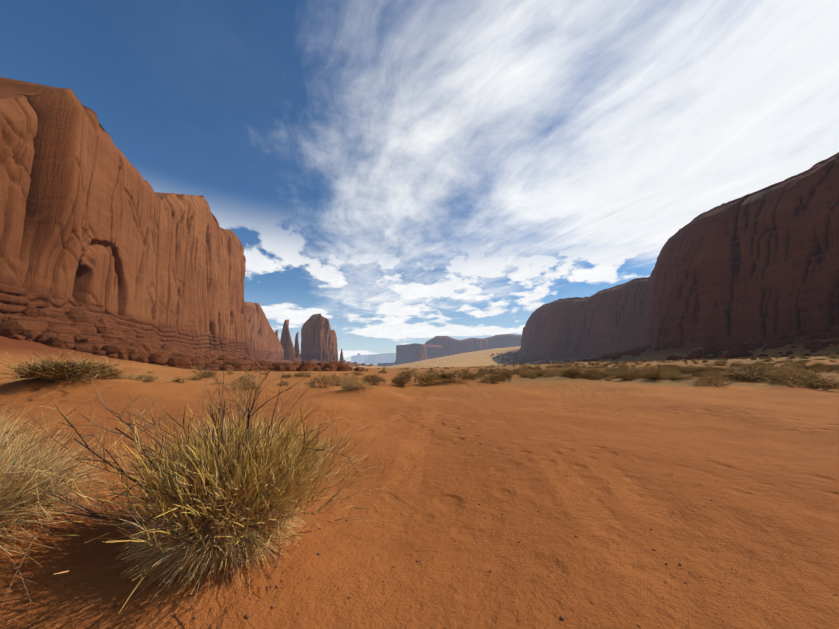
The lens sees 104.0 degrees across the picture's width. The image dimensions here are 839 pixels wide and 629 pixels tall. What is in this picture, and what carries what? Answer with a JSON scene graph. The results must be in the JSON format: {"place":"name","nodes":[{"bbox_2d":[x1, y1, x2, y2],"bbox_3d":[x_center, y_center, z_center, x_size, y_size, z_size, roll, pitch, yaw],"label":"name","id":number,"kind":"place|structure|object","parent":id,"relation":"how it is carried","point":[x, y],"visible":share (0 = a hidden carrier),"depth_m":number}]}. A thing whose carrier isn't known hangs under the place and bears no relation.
{"place":"outdoors","nodes":[
{"label":"outdoors","id":0,"kind":"place"},
{"bbox_2d":[0,77,251,356],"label":"cliff","id":1,"kind":"structure","parent":0,"point":[91,220],"depth_m":127.61},
{"bbox_2d":[245,302,283,359],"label":"cliff","id":2,"kind":"structure","parent":0,"point":[263,340],"depth_m":448.94},
{"bbox_2d":[0,335,838,628],"bbox_3d":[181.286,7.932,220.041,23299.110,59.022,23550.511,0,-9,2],"label":"ground","id":3,"kind":"structure","parent":0,"point":[766,536],"depth_m":2.84},
{"bbox_2d":[0,397,105,451],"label":"grass clump","id":4,"kind":"object","parent":3,"relation":"on","point":[12,428],"visible":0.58,"depth_m":3.30},
{"bbox_2d":[0,343,125,383],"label":"shrub","id":5,"kind":"object","parent":3,"relation":"on","point":[36,364],"visible":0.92,"depth_m":7.99},
{"bbox_2d":[0,352,135,379],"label":"shrub","id":6,"kind":"object","parent":3,"relation":"on","point":[82,363],"visible":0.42,"depth_m":8.61},
{"bbox_2d":[0,396,156,604],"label":"grass clump","id":7,"kind":"object","parent":3,"relation":"on","point":[15,499],"visible":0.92,"depth_m":1.88},
{"bbox_2d":[81,356,141,380],"bbox_3d":[-9.131,1.550,9.452,2.184,0.800,1.395,-2,-9,11],"label":"shrub","id":8,"kind":"object","parent":3,"relation":"on","point":[113,375],"visible":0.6,"depth_m":9.49},
{"bbox_2d":[9,335,239,370],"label":"boulders","id":9,"kind":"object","parent":3,"relation":"on","point":[18,337],"depth_m":73.39},
{"bbox_2d":[118,372,141,380],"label":"shrub","id":10,"kind":"object","parent":3,"relation":"on","point":[131,378],"visible":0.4,"depth_m":21.99},
{"bbox_2d":[0,307,270,370],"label":"talus boulders","id":11,"kind":"object","parent":3,"relation":"on","point":[58,342],"visible":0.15,"depth_m":86.84},
{"bbox_2d":[141,370,162,381],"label":"shrub","id":12,"kind":"object","parent":3,"relation":"on","point":[152,379],"visible":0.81,"depth_m":15.59},
{"bbox_2d":[169,375,193,383],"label":"shrub","id":13,"kind":"object","parent":3,"relation":"on","point":[179,379],"visible":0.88,"depth_m":11.49},
{"bbox_2d":[0,309,364,370],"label":"rocky talus slope","id":14,"kind":"structure","parent":3,"relation":"on","point":[82,321],"depth_m":89.63},
{"bbox_2d":[188,373,202,380],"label":"shrub","id":15,"kind":"object","parent":3,"relation":"on","point":[195,378],"visible":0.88,"depth_m":25.28},
{"bbox_2d":[194,368,222,378],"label":"shrub","id":16,"kind":"object","parent":3,"relation":"on","point":[207,374],"visible":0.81,"depth_m":33.85},
{"bbox_2d":[23,332,394,613],"bbox_3d":[-1.280,0.893,2.099,2.270,1.553,1.710,4,-10,-23],"label":"bush","id":17,"kind":"object","parent":3,"relation":"on","point":[213,489],"visible":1,"depth_m":1.89},
{"bbox_2d":[224,375,267,388],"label":"shrub","id":18,"kind":"object","parent":3,"relation":"on","point":[240,382],"visible":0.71,"depth_m":11.40},
{"bbox_2d":[234,373,259,379],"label":"shrub","id":19,"kind":"object","parent":3,"relation":"on","point":[243,377],"visible":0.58,"depth_m":28.48},
{"bbox_2d":[275,377,289,385],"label":"shrub","id":20,"kind":"object","parent":3,"relation":"on","point":[284,383],"visible":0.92,"depth_m":19.55},
{"bbox_2d":[280,373,292,377],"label":"shrub","id":21,"kind":"object","parent":3,"relation":"on","point":[287,375],"visible":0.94,"depth_m":33.37},
{"bbox_2d":[280,319,294,360],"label":"rock spire","id":22,"kind":"structure","parent":3,"relation":"on","point":[287,346],"depth_m":550.81},
{"bbox_2d":[294,332,300,360],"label":"pinnacle rock","id":23,"kind":"object","parent":3,"relation":"on","point":[297,350],"visible":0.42,"depth_m":565.76},
{"bbox_2d":[293,371,304,376],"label":"shrub","id":24,"kind":"object","parent":3,"relation":"on","point":[297,375],"visible":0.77,"depth_m":36.69},
{"bbox_2d":[300,368,314,376],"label":"shrub","id":25,"kind":"object","parent":3,"relation":"on","point":[306,372],"visible":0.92,"depth_m":34.43},
{"bbox_2d":[300,313,337,360],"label":"rock tower","id":26,"kind":"structure","parent":3,"relation":"on","point":[318,339],"depth_m":593.91},
{"bbox_2d":[304,369,336,388],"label":"shrub","id":27,"kind":"object","parent":3,"relation":"on","point":[322,382],"visible":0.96,"depth_m":13.27},
{"bbox_2d":[281,358,371,366],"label":"boulders","id":28,"kind":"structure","parent":3,"relation":"on","point":[312,360],"depth_m":558.97},
{"bbox_2d":[327,371,350,385],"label":"shrub","id":29,"kind":"object","parent":3,"relation":"on","point":[337,382],"visible":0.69,"depth_m":18.11},
{"bbox_2d":[339,366,361,389],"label":"shrub","id":30,"kind":"object","parent":3,"relation":"on","point":[348,379],"visible":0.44,"depth_m":15.54},
{"bbox_2d":[328,373,378,390],"bbox_3d":[-2.141,2.356,11.430,1.831,0.747,2.063,-3,-10,18],"label":"shrub","id":31,"kind":"object","parent":3,"relation":"on","point":[355,386],"visible":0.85,"depth_m":11.23},
{"bbox_2d":[358,368,387,384],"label":"shrub","id":32,"kind":"object","parent":3,"relation":"on","point":[369,377],"visible":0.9,"depth_m":18.31},
{"bbox_2d":[351,353,395,365],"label":"mesa","id":33,"kind":"structure","parent":3,"relation":"on","point":[374,359],"depth_m":2607.72},
{"bbox_2d":[2,396,791,627],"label":"pebbles","id":34,"kind":"object","parent":3,"relation":"on","point":[246,616],"visible":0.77,"depth_m":2.09},
{"bbox_2d":[388,370,411,386],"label":"shrub","id":35,"kind":"object","parent":3,"relation":"on","point":[398,379],"visible":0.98,"depth_m":18.45},
{"bbox_2d":[389,367,417,377],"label":"shrub","id":36,"kind":"object","parent":3,"relation":"on","point":[406,372],"visible":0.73,"depth_m":32.04},
{"bbox_2d":[377,343,442,365],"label":"distant butte","id":37,"kind":"object","parent":3,"relation":"on","point":[410,353],"visible":0.58,"depth_m":1104.32},
{"bbox_2d":[411,366,442,385],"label":"shrub","id":38,"kind":"object","parent":3,"relation":"on","point":[427,380],"visible":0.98,"depth_m":19.37},
{"bbox_2d":[433,368,477,381],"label":"shrub","id":39,"kind":"object","parent":3,"relation":"on","point":[448,376],"visible":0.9,"depth_m":21.30},
{"bbox_2d":[463,368,476,379],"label":"shrub","id":40,"kind":"object","parent":3,"relation":"on","point":[471,374],"visible":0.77,"depth_m":22.53},
{"bbox_2d":[425,334,521,358],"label":"distant mesa","id":41,"kind":"structure","parent":3,"relation":"on","point":[450,345],"depth_m":1144.87},
{"bbox_2d":[474,369,506,383],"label":"shrub","id":42,"kind":"object","parent":3,"relation":"on","point":[493,378],"visible":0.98,"depth_m":18.52},
{"bbox_2d":[486,364,515,381],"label":"shrub","id":43,"kind":"object","parent":3,"relation":"on","point":[507,375],"visible":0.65,"depth_m":21.20},
{"bbox_2d":[511,369,525,374],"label":"shrub","id":44,"kind":"object","parent":3,"relation":"on","point":[515,371],"visible":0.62,"depth_m":46.59},
{"bbox_2d":[516,369,535,377],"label":"shrub","id":45,"kind":"object","parent":3,"relation":"on","point":[526,373],"visible":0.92,"depth_m":33.62},
{"bbox_2d":[528,367,551,375],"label":"shrub","id":46,"kind":"object","parent":3,"relation":"on","point":[542,371],"visible":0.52,"depth_m":36.72},
{"bbox_2d":[561,363,581,378],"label":"shrub","id":47,"kind":"object","parent":3,"relation":"on","point":[569,373],"visible":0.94,"depth_m":26.68},
{"bbox_2d":[578,366,608,379],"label":"shrub","id":48,"kind":"object","parent":3,"relation":"on","point":[591,373],"visible":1,"depth_m":22.33},
{"bbox_2d":[377,332,838,369],"bbox_3d":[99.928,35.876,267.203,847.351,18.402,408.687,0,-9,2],"label":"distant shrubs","id":49,"kind":"object","parent":3,"relation":"on","point":[661,361],"visible":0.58,"depth_m":147.66},
{"bbox_2d":[607,370,620,377],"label":"shrub","id":50,"kind":"object","parent":3,"relation":"on","point":[617,376],"visible":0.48,"depth_m":32.64},
{"bbox_2d":[619,371,628,380],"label":"shrub","id":51,"kind":"object","parent":3,"relation":"on","point":[625,377],"visible":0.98,"depth_m":24.10},
{"bbox_2d":[616,369,639,379],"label":"shrub","id":52,"kind":"object","parent":3,"relation":"on","point":[631,375],"visible":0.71,"depth_m":24.62},
{"bbox_2d":[632,368,652,377],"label":"shrub","id":53,"kind":"object","parent":3,"relation":"on","point":[643,372],"visible":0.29,"depth_m":26.23},
{"bbox_2d":[621,362,680,373],"bbox_3d":[20.820,5.034,29.790,5.505,1.541,4.389,5,-10,-29],"label":"shrub","id":54,"kind":"object","parent":3,"relation":"on","point":[651,368],"visible":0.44,"depth_m":29.43},
{"bbox_2d":[636,373,667,378],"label":"shrub","id":55,"kind":"object","parent":3,"relation":"on","point":[642,375],"visible":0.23,"depth_m":24.54},
{"bbox_2d":[643,368,667,379],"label":"shrub","id":56,"kind":"object","parent":3,"relation":"on","point":[656,376],"visible":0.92,"depth_m":23.50},
{"bbox_2d":[642,366,669,374],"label":"shrub","id":57,"kind":"object","parent":3,"relation":"on","point":[658,370],"visible":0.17,"depth_m":27.82},
{"bbox_2d":[491,325,838,363],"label":"talus boulders","id":58,"kind":"object","parent":3,"relation":"on","point":[712,343],"visible":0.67,"depth_m":172.29},
{"bbox_2d":[492,334,838,363],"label":"scree","id":59,"kind":"structure","parent":3,"relation":"on","point":[752,348],"depth_m":153.78},
{"bbox_2d":[659,372,695,380],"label":"shrub","id":60,"kind":"object","parent":3,"relation":"on","point":[675,377],"visible":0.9,"depth_m":24.25},
{"bbox_2d":[519,152,838,356],"bbox_3d":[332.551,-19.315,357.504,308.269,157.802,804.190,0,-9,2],"label":"mesa","id":61,"kind":"structure","parent":3,"relation":"on","point":[762,263],"depth_m":206.96},
{"bbox_2d":[673,366,690,373],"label":"shrub","id":62,"kind":"object","parent":3,"relation":"on","point":[680,369],"visible":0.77,"depth_m":34.92},
{"bbox_2d":[689,367,707,373],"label":"shrub","id":63,"kind":"object","parent":3,"relation":"on","point":[698,370],"visible":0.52,"depth_m":34.72},
{"bbox_2d":[690,365,715,370],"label":"shrub","id":64,"kind":"object","parent":3,"relation":"on","point":[704,368],"visible":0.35,"depth_m":34.84},
{"bbox_2d":[675,366,741,387],"bbox_3d":[14.672,3.262,16.997,2.397,1.200,2.598,0,-9,1],"label":"shrub","id":65,"kind":"object","parent":3,"relation":"on","point":[700,381],"visible":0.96,"depth_m":16.72},
{"bbox_2d":[702,364,722,376],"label":"shrub","id":66,"kind":"object","parent":3,"relation":"on","point":[716,371],"visible":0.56,"depth_m":30.89},
{"bbox_2d":[707,364,731,371],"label":"shrub","id":67,"kind":"object","parent":3,"relation":"on","point":[721,368],"visible":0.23,"depth_m":36.28},
{"bbox_2d":[718,365,740,370],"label":"shrub","id":68,"kind":"object","parent":3,"relation":"on","point":[729,368],"visible":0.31,"depth_m":38.04},
{"bbox_2d":[707,366,785,382],"bbox_3d":[21.706,3.913,21.441,4.638,1.157,4.500,-5,-10,29],"label":"shrub","id":69,"kind":"object","parent":3,"relation":"on","point":[736,375],"visible":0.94,"depth_m":21.38},
{"bbox_2d":[726,361,770,372],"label":"shrub","id":70,"kind":"object","parent":3,"relation":"on","point":[749,367],"visible":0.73,"depth_m":31.65},
{"bbox_2d":[767,375,788,384],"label":"shrub","id":71,"kind":"object","parent":3,"relation":"on","point":[774,380],"visible":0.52,"depth_m":19.55},
{"bbox_2d":[770,370,787,378],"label":"shrub","id":72,"kind":"object","parent":3,"relation":"on","point":[779,374],"visible":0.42,"depth_m":21.22},
{"bbox_2d":[761,362,812,376],"bbox_3d":[26.842,4.110,23.819,3.804,1.345,3.295,1,-9,-5],"label":"shrub","id":73,"kind":"object","parent":3,"relation":"on","point":[787,369],"visible":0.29,"depth_m":23.75},
{"bbox_2d":[780,362,804,366],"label":"shrub","id":74,"kind":"object","parent":3,"relation":"on","point":[794,364],"visible":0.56,"depth_m":44.76},
{"bbox_2d":[774,365,812,381],"bbox_3d":[23.747,3.645,20.581,2.254,1.368,3.079,-2,-9,11],"label":"shrub","id":75,"kind":"object","parent":3,"relation":"on","point":[786,373],"visible":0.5,"depth_m":20.57},
{"bbox_2d":[760,368,838,390],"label":"shrub","id":76,"kind":"object","parent":3,"relation":"on","point":[822,384],"visible":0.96,"depth_m":14.76},
{"bbox_2d":[799,364,813,369],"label":"shrub","id":77,"kind":"object","parent":3,"relation":"on","point":[805,367],"visible":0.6,"depth_m":36.04},
{"bbox_2d":[807,366,827,372],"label":"shrub","id":78,"kind":"object","parent":3,"relation":"on","point":[814,370],"visible":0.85,"depth_m":29.97},
{"bbox_2d":[809,361,838,369],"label":"shrub","id":79,"kind":"object","parent":3,"relation":"on","point":[819,364],"visible":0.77,"depth_m":35.05},
{"bbox_2d":[820,366,835,372],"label":"shrub","id":80,"kind":"object","parent":3,"relation":"on","point":[827,369],"visible":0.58,"depth_m":32.31},
{"bbox_2d":[826,365,838,372],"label":"shrub","id":81,"kind":"object","parent":3,"relation":"on","point":[833,368],"visible":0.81,"depth_m":30.50},
{"bbox_2d":[0,0,838,361],"label":"sky","id":82,"kind":"structure","parent":0,"point":[394,172]}
]}

